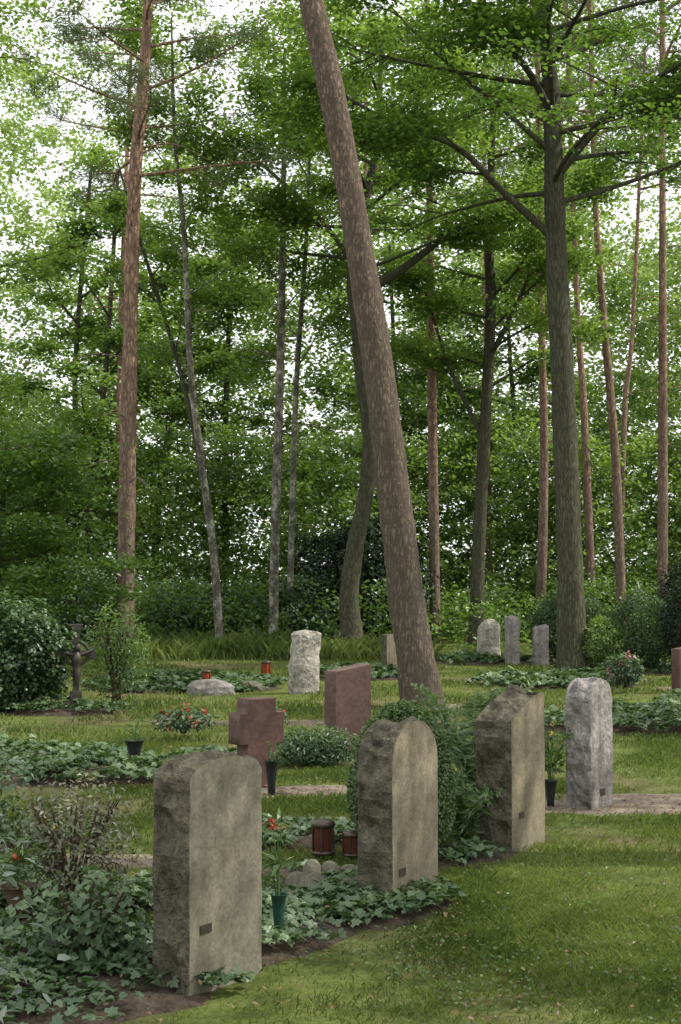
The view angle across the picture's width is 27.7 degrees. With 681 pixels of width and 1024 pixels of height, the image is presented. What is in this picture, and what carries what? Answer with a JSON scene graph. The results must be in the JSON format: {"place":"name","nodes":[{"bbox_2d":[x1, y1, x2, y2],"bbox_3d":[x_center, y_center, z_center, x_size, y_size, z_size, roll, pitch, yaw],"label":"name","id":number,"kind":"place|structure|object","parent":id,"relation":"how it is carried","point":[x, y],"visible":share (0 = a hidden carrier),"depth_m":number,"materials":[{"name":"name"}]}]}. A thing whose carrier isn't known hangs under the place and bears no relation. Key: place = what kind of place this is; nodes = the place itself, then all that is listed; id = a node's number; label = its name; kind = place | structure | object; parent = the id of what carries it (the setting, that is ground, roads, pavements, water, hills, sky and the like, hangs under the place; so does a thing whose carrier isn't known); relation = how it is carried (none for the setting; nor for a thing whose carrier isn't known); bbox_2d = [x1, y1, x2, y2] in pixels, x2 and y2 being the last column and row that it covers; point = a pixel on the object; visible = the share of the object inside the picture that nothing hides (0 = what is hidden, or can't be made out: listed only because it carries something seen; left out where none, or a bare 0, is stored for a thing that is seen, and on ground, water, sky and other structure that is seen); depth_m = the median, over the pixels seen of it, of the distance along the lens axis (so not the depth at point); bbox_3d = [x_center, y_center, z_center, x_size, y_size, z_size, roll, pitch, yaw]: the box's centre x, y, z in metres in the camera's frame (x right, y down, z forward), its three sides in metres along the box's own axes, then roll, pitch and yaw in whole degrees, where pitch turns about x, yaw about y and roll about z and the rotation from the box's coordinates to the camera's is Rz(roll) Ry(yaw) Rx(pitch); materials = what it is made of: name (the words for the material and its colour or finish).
{"place":"outdoors","nodes":[
{"label":"outdoors","id":0,"kind":"place"},
{"bbox_2d":[20,626,447,661],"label":"tall grass","id":1,"kind":"structure","parent":0,"point":[183,644],"depth_m":29.17,"materials":[{"name":"green plant"}]},
{"bbox_2d":[0,588,680,1023],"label":"ground","id":2,"kind":"structure","parent":0,"point":[236,992],"depth_m":6.29,"materials":[{"name":"green plant"}]},
{"bbox_2d":[0,752,70,1023],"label":"variegated shrub","id":3,"kind":"object","parent":2,"relation":"on","point":[3,973],"visible":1,"depth_m":3.60,"materials":[{"name":"green plant"}]},
{"bbox_2d":[0,586,81,711],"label":"ivy covered shrub","id":4,"kind":"object","parent":2,"relation":"on","point":[40,645],"visible":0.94,"depth_m":17.07,"materials":[{"name":"green plant"}]},
{"bbox_2d":[0,816,108,852],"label":"ivy bed","id":5,"kind":"object","parent":2,"relation":"on","point":[5,836],"visible":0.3,"depth_m":8.49,"materials":[{"name":"plant"}]},
{"bbox_2d":[0,733,58,838],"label":"azalea shrub","id":6,"kind":"object","parent":5,"relation":"on","point":[3,808],"visible":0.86,"depth_m":8.52,"materials":[{"name":"green plant"}]},
{"bbox_2d":[0,0,134,445],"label":"beech tree","id":7,"kind":"object","parent":2,"relation":"on","point":[17,260],"visible":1,"depth_m":23.22,"materials":[{"name":"green plant"}]},
{"bbox_2d":[1,553,136,656],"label":"rhododendron shrub","id":8,"kind":"object","parent":2,"relation":"on","point":[85,621],"visible":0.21,"depth_m":29.55,"materials":[{"name":"green plant"}]},
{"bbox_2d":[0,853,146,937],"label":"ivy bed","id":9,"kind":"object","parent":2,"relation":"on","point":[4,905],"visible":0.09,"depth_m":6.72,"materials":[{"name":"plant"}]},
{"bbox_2d":[0,835,42,913],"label":"flowering plant","id":10,"kind":"object","parent":9,"relation":"on","point":[10,890],"visible":0.81,"depth_m":6.40,"materials":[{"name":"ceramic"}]},
{"bbox_2d":[0,770,141,912],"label":"azalea shrub","id":11,"kind":"object","parent":9,"relation":"on","point":[73,872],"visible":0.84,"depth_m":6.63,"materials":[{"name":"green plant"}]},
{"bbox_2d":[56,624,95,708],"bbox_3d":[-3.296,1.966,17.207,0.480,1.135,0.228,1,-3,-15],"label":"crucifix grave marker","id":12,"kind":"object","parent":2,"relation":"on","point":[76,653],"visible":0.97,"depth_m":17.16,"materials":[{"name":"brown metal"}]},
{"bbox_2d":[0,853,152,868],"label":"dirt patch","id":13,"kind":"object","parent":2,"relation":"on","point":[147,861],"visible":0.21,"depth_m":7.92,"materials":[{"name":"brown soil"}]},
{"bbox_2d":[1,864,152,975],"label":"spreading shrub","id":14,"kind":"object","parent":2,"relation":"on","point":[89,936],"visible":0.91,"depth_m":5.60,"materials":[{"name":"green plant"}]},
{"bbox_2d":[0,693,158,716],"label":"ivy bed","id":15,"kind":"object","parent":2,"relation":"on","point":[55,708],"visible":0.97,"depth_m":16.88,"materials":[{"name":"green plant"}]},
{"bbox_2d":[0,420,176,630],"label":"hazel tree","id":16,"kind":"object","parent":2,"relation":"on","point":[36,542],"visible":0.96,"depth_m":24.96,"materials":[{"name":"green plant"}]},
{"bbox_2d":[0,148,204,559],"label":"alder tree","id":17,"kind":"object","parent":2,"relation":"on","point":[101,342],"visible":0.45,"depth_m":44.96,"materials":[{"name":"green plant"}]},
{"bbox_2d":[0,730,218,788],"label":"ivy bed","id":18,"kind":"object","parent":2,"relation":"on","point":[55,748],"visible":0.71,"depth_m":12.04,"materials":[{"name":"plant"}]},
{"bbox_2d":[13,169,210,573],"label":"alder tree","id":19,"kind":"object","parent":2,"relation":"on","point":[73,371],"visible":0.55,"depth_m":43.38,"materials":[{"name":"green plant"}]},
{"bbox_2d":[25,18,205,580],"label":"pine tree","id":20,"kind":"object","parent":2,"relation":"on","point":[81,53],"visible":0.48,"depth_m":44.31,"materials":[{"name":"green plant"}]},
{"bbox_2d":[80,597,158,702],"bbox_3d":[-2.955,1.845,18.262,1.078,1.475,0.975,0,-3,0],"label":"broom shrub","id":21,"kind":"object","parent":2,"relation":"on","point":[114,667],"visible":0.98,"depth_m":18.15,"materials":[{"name":"green plant"}]},
{"bbox_2d":[5,747,279,789],"bbox_3d":[-1.744,2.104,11.439,2.509,0.236,1.942,0,-3,0],"label":"ivy bed","id":22,"kind":"object","parent":2,"relation":"on","point":[123,769],"visible":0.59,"depth_m":11.11,"materials":[{"name":"plant"}]},
{"bbox_2d":[124,717,147,764],"bbox_3d":[-1.715,1.909,11.523,0.193,0.393,0.190,-1,-3,22],"label":"flower vase","id":23,"kind":"object","parent":22,"relation":"on","point":[134,746],"visible":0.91,"depth_m":11.48,"materials":[{"name":"black plastic"}]},
{"bbox_2d":[0,0,317,644],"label":"pine tree","id":24,"kind":"object","parent":2,"relation":"on","point":[128,414],"visible":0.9,"depth_m":30.17,"materials":[{"name":"green plant"}]},
{"bbox_2d":[0,921,334,1023],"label":"ivy bed","id":25,"kind":"object","parent":2,"relation":"on","point":[75,993],"visible":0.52,"depth_m":5.27,"materials":[{"name":"green plant"}]},
{"bbox_2d":[67,668,288,694],"bbox_3d":[-2.446,2.624,21.656,4.631,0.290,5.095,0,-3,0],"label":"ivy bed","id":26,"kind":"object","parent":2,"relation":"on","point":[170,680],"visible":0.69,"depth_m":21.35,"materials":[{"name":"plant"}]},
{"bbox_2d":[69,134,289,594],"bbox_3d":[-4.564,-3.465,36.681,6.406,14.202,4.165,0,-3,0],"label":"birch tree","id":27,"kind":"object","parent":2,"relation":"on","point":[200,296],"visible":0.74,"depth_m":36.91,"materials":[{"name":"green plant"}]},
{"bbox_2d":[92,227,276,620],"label":"alder tree","id":28,"kind":"object","parent":2,"relation":"on","point":[177,410],"visible":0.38,"depth_m":45.56,"materials":[{"name":"green plant"}]},
{"bbox_2d":[149,703,220,733],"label":"flowering perennial","id":29,"kind":"object","parent":2,"relation":"on","point":[167,716],"visible":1,"depth_m":14.03,"materials":[{"name":"green plant"}]},
{"bbox_2d":[82,0,300,639],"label":"birch tree","id":30,"kind":"object","parent":2,"relation":"on","point":[134,18],"visible":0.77,"depth_m":32.10,"materials":[{"name":"green plant"}]},
{"bbox_2d":[140,576,254,636],"bbox_3d":[-3.774,2.640,36.428,3.107,1.918,2.281,0,-3,0],"label":"rhododendron shrub","id":31,"kind":"object","parent":2,"relation":"on","point":[195,620],"visible":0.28,"depth_m":35.94,"materials":[{"name":"green plant"}]},
{"bbox_2d":[151,750,261,995],"bbox_3d":[-0.529,1.506,5.545,0.196,1.094,0.516,-2,-4,35],"label":"gravestone","id":32,"kind":"object","parent":2,"relation":"on","point":[206,870],"visible":0.9,"depth_m":5.42,"materials":[{"name":"stone"}]},
{"bbox_2d":[186,679,234,695],"bbox_3d":[-1.886,2.570,20.100,0.742,0.271,0.454,0,-3,0],"label":"boulder","id":33,"kind":"object","parent":2,"relation":"on","point":[214,687],"visible":0.82,"depth_m":19.95,"materials":[{"name":"grey stone"}]},
{"bbox_2d":[138,203,321,595],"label":"alder tree","id":34,"kind":"object","parent":2,"relation":"on","point":[177,387],"visible":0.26,"depth_m":47.88,"materials":[{"name":"green plant"}]},
{"bbox_2d":[228,696,283,787],"bbox_3d":[-0.660,1.864,10.817,0.410,0.810,0.170,2,-4,-35],"label":"cross gravestone","id":35,"kind":"object","parent":2,"relation":"on","point":[256,724],"visible":0.51,"depth_m":10.75,"materials":[{"name":"red stone"}]},
{"bbox_2d":[169,736,351,758],"bbox_3d":[-0.448,2.183,12.892,2.323,0.206,0.969,0,-3,0],"label":"ivy bed","id":36,"kind":"object","parent":2,"relation":"on","point":[202,748],"visible":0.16,"depth_m":12.70,"materials":[{"name":"plant"}]},
{"bbox_2d":[141,886,396,966],"bbox_3d":[-0.368,1.858,6.287,1.424,0.166,0.934,3,-4,-41],"label":"ivy bed","id":37,"kind":"object","parent":2,"relation":"on","point":[309,931],"visible":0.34,"depth_m":6.12,"materials":[{"name":"green plant"}]},
{"bbox_2d":[261,808,298,941],"bbox_3d":[-0.294,1.588,6.036,0.197,0.560,0.292,2,-4,-36],"label":"flower vase","id":38,"kind":"object","parent":37,"relation":"on","point":[278,898],"visible":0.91,"depth_m":6.01,"materials":[{"name":"green plant"}]},
{"bbox_2d":[91,859,452,913],"bbox_3d":[-0.451,1.926,7.213,1.878,0.130,1.056,1,-3,-15],"label":"ivy bed","id":39,"kind":"object","parent":2,"relation":"on","point":[141,902],"visible":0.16,"depth_m":7.13,"materials":[{"name":"plant"}]},
{"bbox_2d":[177,8,380,633],"bbox_3d":[-1.544,-4.638,34.183,5.216,16.281,5.644,0,-3,0],"label":"birch tree","id":40,"kind":"object","parent":2,"relation":"on","point":[275,524],"visible":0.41,"depth_m":34.07,"materials":[{"name":"green plant"}]},
{"bbox_2d":[198,89,376,632],"bbox_3d":[-0.959,-3.965,36.177,4.105,15.147,5.096,2,-3,-28],"label":"birch tree","id":41,"kind":"object","parent":2,"relation":"on","point":[294,263],"visible":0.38,"depth_m":36.08,"materials":[{"name":"green plant"}]},
{"bbox_2d":[252,570,339,640],"bbox_3d":[-1.168,2.571,36.417,2.681,2.099,2.247,1,-3,-21],"label":"rhododendron shrub","id":42,"kind":"object","parent":2,"relation":"on","point":[311,600],"visible":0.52,"depth_m":35.90,"materials":[{"name":"green plant"}]},
{"bbox_2d":[288,630,320,693],"bbox_3d":[-0.518,2.218,20.211,0.484,0.986,0.290,1,-3,-25],"label":"natural stone gravestone","id":43,"kind":"object","parent":2,"relation":"on","point":[304,664],"visible":0.96,"depth_m":20.10,"materials":[{"name":"stone"}]},
{"bbox_2d":[261,782,347,797],"bbox_3d":[-0.418,2.138,10.631,1.722,0.046,0.700,0,-3,0],"label":"dirt patch","id":44,"kind":"object","parent":2,"relation":"on","point":[306,789],"visible":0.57,"depth_m":10.61,"materials":[{"name":"brown soil"}]},
{"bbox_2d":[264,741,282,794],"bbox_3d":[-0.519,1.944,10.443,0.152,0.411,0.173,2,-3,-30],"label":"flower vase","id":45,"kind":"object","parent":44,"relation":"on","point":[271,765],"visible":0.98,"depth_m":10.38,"materials":[{"name":"black plastic"}]},
{"bbox_2d":[276,722,359,767],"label":"spreading shrub","id":46,"kind":"object","parent":2,"relation":"on","point":[314,757],"visible":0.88,"depth_m":11.98,"materials":[{"name":"green plant"}]},
{"bbox_2d":[311,818,335,855],"bbox_3d":[-0.100,1.869,7.963,0.143,0.200,0.143,0,-3,0],"label":"grave lantern","id":47,"kind":"object","parent":2,"relation":"on","point":[322,836],"visible":1,"depth_m":7.91,"materials":[{"name":"metal"}]},
{"bbox_2d":[0,411,680,636],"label":"understory bushes","id":48,"kind":"object","parent":2,"relation":"on","point":[524,450],"visible":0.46,"depth_m":43.61,"materials":[{"name":"green plant"}]},
{"bbox_2d":[0,94,680,616],"bbox_3d":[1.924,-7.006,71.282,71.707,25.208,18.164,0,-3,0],"label":"forest foliage","id":49,"kind":"object","parent":2,"relation":"on","point":[672,228],"visible":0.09,"depth_m":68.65,"materials":[{"name":"green plant"}]},
{"bbox_2d":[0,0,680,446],"bbox_3d":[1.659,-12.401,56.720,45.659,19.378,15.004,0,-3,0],"label":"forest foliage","id":50,"kind":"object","parent":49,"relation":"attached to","point":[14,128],"visible":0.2,"depth_m":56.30,"materials":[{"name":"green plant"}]},
{"bbox_2d":[0,739,680,862],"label":"lawn grass","id":51,"kind":"structure","parent":2,"relation":"on","point":[648,822],"depth_m":9.65,"materials":[{"name":"green plant"}]},
{"bbox_2d":[0,643,680,743],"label":"lawn grass","id":52,"kind":"structure","parent":2,"relation":"on","point":[176,702],"depth_m":18.53,"materials":[{"name":"green plant"}]},
{"bbox_2d":[5,705,680,1023],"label":"fallen leaves","id":53,"kind":"object","parent":2,"relation":"on","point":[465,1004],"visible":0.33,"depth_m":6.15,"materials":[{"name":"brown plant"}]},
{"bbox_2d":[325,663,370,750],"bbox_3d":[0.070,1.919,13.117,0.440,0.940,0.170,3,-4,-40],"label":"red granite gravestone","id":54,"kind":"object","parent":2,"relation":"on","point":[348,697],"visible":0.51,"depth_m":13.03,"materials":[{"name":"brown stone"}]},
{"bbox_2d":[342,830,357,856],"bbox_3d":[0.060,1.897,7.912,0.110,0.140,0.110,0,-3,0],"label":"grave lantern","id":55,"kind":"object","parent":2,"relation":"on","point":[349,842],"visible":0.8,"depth_m":7.87,"materials":[{"name":"metal"}]},
{"bbox_2d":[25,566,677,649],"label":"understory bushes","id":56,"kind":"object","parent":2,"relation":"on","point":[244,593],"visible":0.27,"depth_m":35.07,"materials":[{"name":"green plant"}]},
{"bbox_2d":[262,814,450,854],"bbox_3d":[-0.131,1.983,8.606,1.768,0.170,1.002,0,-3,0],"label":"ivy bed","id":57,"kind":"object","parent":2,"relation":"on","point":[300,833],"visible":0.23,"depth_m":8.49,"materials":[{"name":"plant"}]},
{"bbox_2d":[274,660,444,679],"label":"ivy bed","id":58,"kind":"object","parent":2,"relation":"on","point":[389,671],"visible":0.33,"depth_m":23.96,"materials":[{"name":"plant"}]},
{"bbox_2d":[281,513,438,638],"bbox_3d":[0.454,1.743,37.517,4.411,3.880,3.104,0,-3,0],"label":"rhododendron shrub","id":59,"kind":"object","parent":2,"relation":"on","point":[334,546],"visible":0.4,"depth_m":36.82,"materials":[{"name":"green plant"}]},
{"bbox_2d":[264,865,468,930],"bbox_3d":[0.099,1.869,6.824,1.060,0.191,1.052,0,-3,0],"label":"ivy bed","id":60,"kind":"object","parent":2,"relation":"on","point":[378,911],"visible":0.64,"depth_m":6.63,"materials":[{"name":"green plant"}]},
{"bbox_2d":[299,0,445,708],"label":"pine tree","id":61,"kind":"object","parent":2,"relation":"on","point":[416,662],"visible":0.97,"depth_m":17.95,"materials":[{"name":"brown plant"}]},
{"bbox_2d":[287,59,470,567],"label":"pine tree","id":62,"kind":"object","parent":2,"relation":"on","point":[366,171],"visible":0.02,"depth_m":47.83,"materials":[{"name":"green plant"}]},
{"bbox_2d":[382,634,396,665],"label":"gravestone","id":63,"kind":"object","parent":2,"relation":"on","point":[388,651],"visible":0.39,"depth_m":25.58,"materials":[{"name":"beige stone"}]},
{"bbox_2d":[146,0,640,640],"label":"hornbeam tree","id":64,"kind":"object","parent":2,"relation":"on","point":[462,232],"visible":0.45,"depth_m":32.75,"materials":[{"name":"green plant"}]},
{"bbox_2d":[357,716,437,903],"bbox_3d":[0.293,1.576,6.895,0.206,1.116,0.519,-2,-4,34],"label":"gravestone","id":65,"kind":"object","parent":2,"relation":"on","point":[397,788],"visible":0.85,"depth_m":6.76,"materials":[{"name":"beige stone"}]},
{"bbox_2d":[345,698,458,846],"bbox_3d":[0.358,1.564,8.032,0.670,0.963,0.672,0,-3,0],"label":"boxwood shrub","id":66,"kind":"object","parent":2,"relation":"on","point":[448,790],"visible":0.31,"depth_m":7.95,"materials":[{"name":"green plant"}]},
{"bbox_2d":[299,226,504,604],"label":"alder tree","id":67,"kind":"object","parent":2,"relation":"on","point":[423,420],"visible":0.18,"depth_m":49.50,"materials":[{"name":"green plant"}]},
{"bbox_2d":[339,0,525,642],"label":"pine tree","id":68,"kind":"object","parent":2,"relation":"on","point":[433,514],"visible":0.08,"depth_m":38.00,"materials":[{"name":"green plant"}]},
{"bbox_2d":[236,0,680,671],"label":"oak tree","id":69,"kind":"object","parent":2,"relation":"on","point":[510,32],"visible":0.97,"depth_m":24.96,"materials":[{"name":"green plant"}]},
{"bbox_2d":[438,769,505,841],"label":"fern plant","id":70,"kind":"object","parent":2,"relation":"on","point":[468,814],"visible":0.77,"depth_m":8.18,"materials":[{"name":"green plant"}]},
{"bbox_2d":[284,755,680,1023],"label":"clover patches","id":71,"kind":"object","parent":2,"relation":"on","point":[673,1020],"visible":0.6,"depth_m":5.98,"materials":[{"name":"green plant"}]},
{"bbox_2d":[434,648,531,665],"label":"ivy bed","id":72,"kind":"object","parent":2,"relation":"on","point":[466,656],"visible":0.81,"depth_m":28.30,"materials":[{"name":"plant"}]},
{"bbox_2d":[438,829,537,869],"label":"ivy bed","id":73,"kind":"object","parent":2,"relation":"on","point":[468,851],"visible":0.55,"depth_m":7.89,"materials":[{"name":"plant"}]},
{"bbox_2d":[477,619,500,658],"bbox_3d":[3.099,2.700,28.905,0.516,0.934,0.340,0,-3,-8],"label":"natural stone gravestone","id":74,"kind":"object","parent":2,"relation":"on","point":[488,633],"visible":0.73,"depth_m":28.77,"materials":[{"name":"stone"}]},
{"bbox_2d":[419,49,563,597],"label":"pine tree","id":75,"kind":"object","parent":2,"relation":"on","point":[488,541],"visible":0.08,"depth_m":46.33,"materials":[{"name":"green plant"}]},
{"bbox_2d":[344,42,667,645],"bbox_3d":[4.279,-4.372,35.960,8.398,15.936,7.943,0,-3,0],"label":"oak tree","id":76,"kind":"object","parent":2,"relation":"on","point":[422,351],"visible":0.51,"depth_m":36.00,"materials":[{"name":"green plant"}]},
{"bbox_2d":[401,256,611,598],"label":"alder tree","id":77,"kind":"object","parent":2,"relation":"on","point":[524,419],"visible":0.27,"depth_m":48.05,"materials":[{"name":"green plant"}]},
{"bbox_2d":[476,684,544,850],"bbox_3d":[1.044,1.637,8.427,0.246,1.140,0.510,-2,-4,34],"label":"gravestone","id":78,"kind":"object","parent":2,"relation":"on","point":[510,748],"visible":0.89,"depth_m":8.29,"materials":[{"name":"beige stone"}]},
{"bbox_2d":[504,615,519,664],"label":"natural stone gravestone","id":79,"kind":"object","parent":2,"relation":"on","point":[512,635],"visible":0.94,"depth_m":27.39,"materials":[{"name":"grey stone"}]},
{"bbox_2d":[531,624,549,664],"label":"natural stone gravestone","id":80,"kind":"object","parent":2,"relation":"on","point":[540,646],"visible":0.93,"depth_m":27.38,"materials":[{"name":"grey stone"}]},
{"bbox_2d":[472,0,624,617],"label":"pine tree","id":81,"kind":"object","parent":2,"relation":"on","point":[542,532],"visible":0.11,"depth_m":40.05,"materials":[{"name":"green plant"}]},
{"bbox_2d":[456,666,650,690],"bbox_3d":[3.384,2.607,21.902,3.712,0.324,2.933,1,-3,-18],"label":"ivy bed","id":82,"kind":"object","parent":2,"relation":"on","point":[548,679],"visible":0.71,"depth_m":21.49,"materials":[{"name":"plant"}]},
{"bbox_2d":[527,591,608,662],"bbox_3d":[4.618,2.338,27.876,1.693,1.580,1.257,0,-3,0],"label":"yew shrub","id":83,"kind":"object","parent":2,"relation":"on","point":[550,607],"visible":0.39,"depth_m":27.79,"materials":[{"name":"green plant"}]},
{"bbox_2d":[500,0,666,617],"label":"pine tree","id":84,"kind":"object","parent":2,"relation":"on","point":[589,534],"visible":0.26,"depth_m":42.10,"materials":[{"name":"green plant"}]},
{"bbox_2d":[565,676,612,809],"bbox_3d":[1.797,1.739,9.927,0.206,1.112,0.400,-2,-4,38],"label":"gravestone","id":85,"kind":"object","parent":2,"relation":"on","point":[589,750],"visible":0.88,"depth_m":9.81,"materials":[{"name":"grey stone"}]},
{"bbox_2d":[509,0,669,638],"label":"pine tree","id":86,"kind":"object","parent":2,"relation":"on","point":[618,516],"visible":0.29,"depth_m":38.09,"materials":[{"name":"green plant"}]},
{"bbox_2d":[581,614,631,670],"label":"round shrub","id":87,"kind":"object","parent":2,"relation":"on","point":[592,636],"visible":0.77,"depth_m":24.60,"materials":[{"name":"green plant"}]},
{"bbox_2d":[548,660,670,675],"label":"ivy bed","id":88,"kind":"object","parent":2,"relation":"on","point":[655,669],"visible":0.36,"depth_m":24.39,"materials":[{"name":"plant"}]},
{"bbox_2d":[544,693,680,735],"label":"ivy bed","id":89,"kind":"object","parent":2,"relation":"on","point":[636,716],"visible":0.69,"depth_m":15.04,"materials":[{"name":"plant"}]},
{"bbox_2d":[545,791,680,815],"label":"dirt patch","id":90,"kind":"object","parent":2,"relation":"on","point":[666,803],"visible":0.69,"depth_m":9.88,"materials":[{"name":"brown soil"}]},
{"bbox_2d":[544,717,574,806],"bbox_3d":[1.522,1.784,9.820,0.390,0.664,0.334,-1,-3,16],"label":"flower vase","id":91,"kind":"object","parent":90,"relation":"on","point":[550,786],"visible":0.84,"depth_m":9.84,"materials":[{"name":"green plant"}]},
{"bbox_2d":[553,0,680,638],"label":"pine tree","id":92,"kind":"object","parent":2,"relation":"on","point":[662,527],"visible":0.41,"depth_m":36.17,"materials":[{"name":"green plant"}]},
{"bbox_2d":[599,650,645,688],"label":"flowering perennial","id":93,"kind":"object","parent":2,"relation":"on","point":[629,667],"visible":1,"depth_m":20.13,"materials":[{"name":"green plant"}]},
{"bbox_2d":[567,3,680,531],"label":"pine tree","id":94,"kind":"object","parent":2,"relation":"on","point":[626,395],"visible":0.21,"depth_m":44.33,"materials":[{"name":"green plant"}]},
{"bbox_2d":[606,585,678,667],"bbox_3d":[5.437,2.135,24.911,1.359,1.644,1.126,0,-3,0],"label":"yew shrub","id":95,"kind":"object","parent":2,"relation":"on","point":[636,642],"visible":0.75,"depth_m":24.69,"materials":[{"name":"green plant"}]},
{"bbox_2d":[653,551,680,653],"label":"yew shrub","id":96,"kind":"object","parent":2,"relation":"on","point":[665,592],"visible":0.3,"depth_m":26.93,"materials":[{"name":"green plant"}]},
{"bbox_2d":[658,577,680,662],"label":"yew shrub","id":97,"kind":"object","parent":2,"relation":"on","point":[673,636],"visible":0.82,"depth_m":24.35,"materials":[{"name":"green plant"}]},
{"bbox_2d":[671,647,680,691],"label":"red granite gravestone","id":98,"kind":"object","parent":2,"relation":"on","point":[675,668],"visible":0.73,"depth_m":20.09,"materials":[{"name":"brown stone"}]},
{"bbox_2d":[0,0,680,587],"label":"sky","id":99,"kind":"structure","parent":0,"point":[228,7],"materials":[{"name":"white"}]},
{"bbox_2d":[409,680,536,801],"bbox_3d":[0.868,1.607,9.064,0.919,0.974,0.625,0,-3,0],"label":"shrub","id":100,"kind":"object","parent":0,"point":[464,755],"visible":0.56,"depth_m":9.06,"materials":[{"name":"green plant"}]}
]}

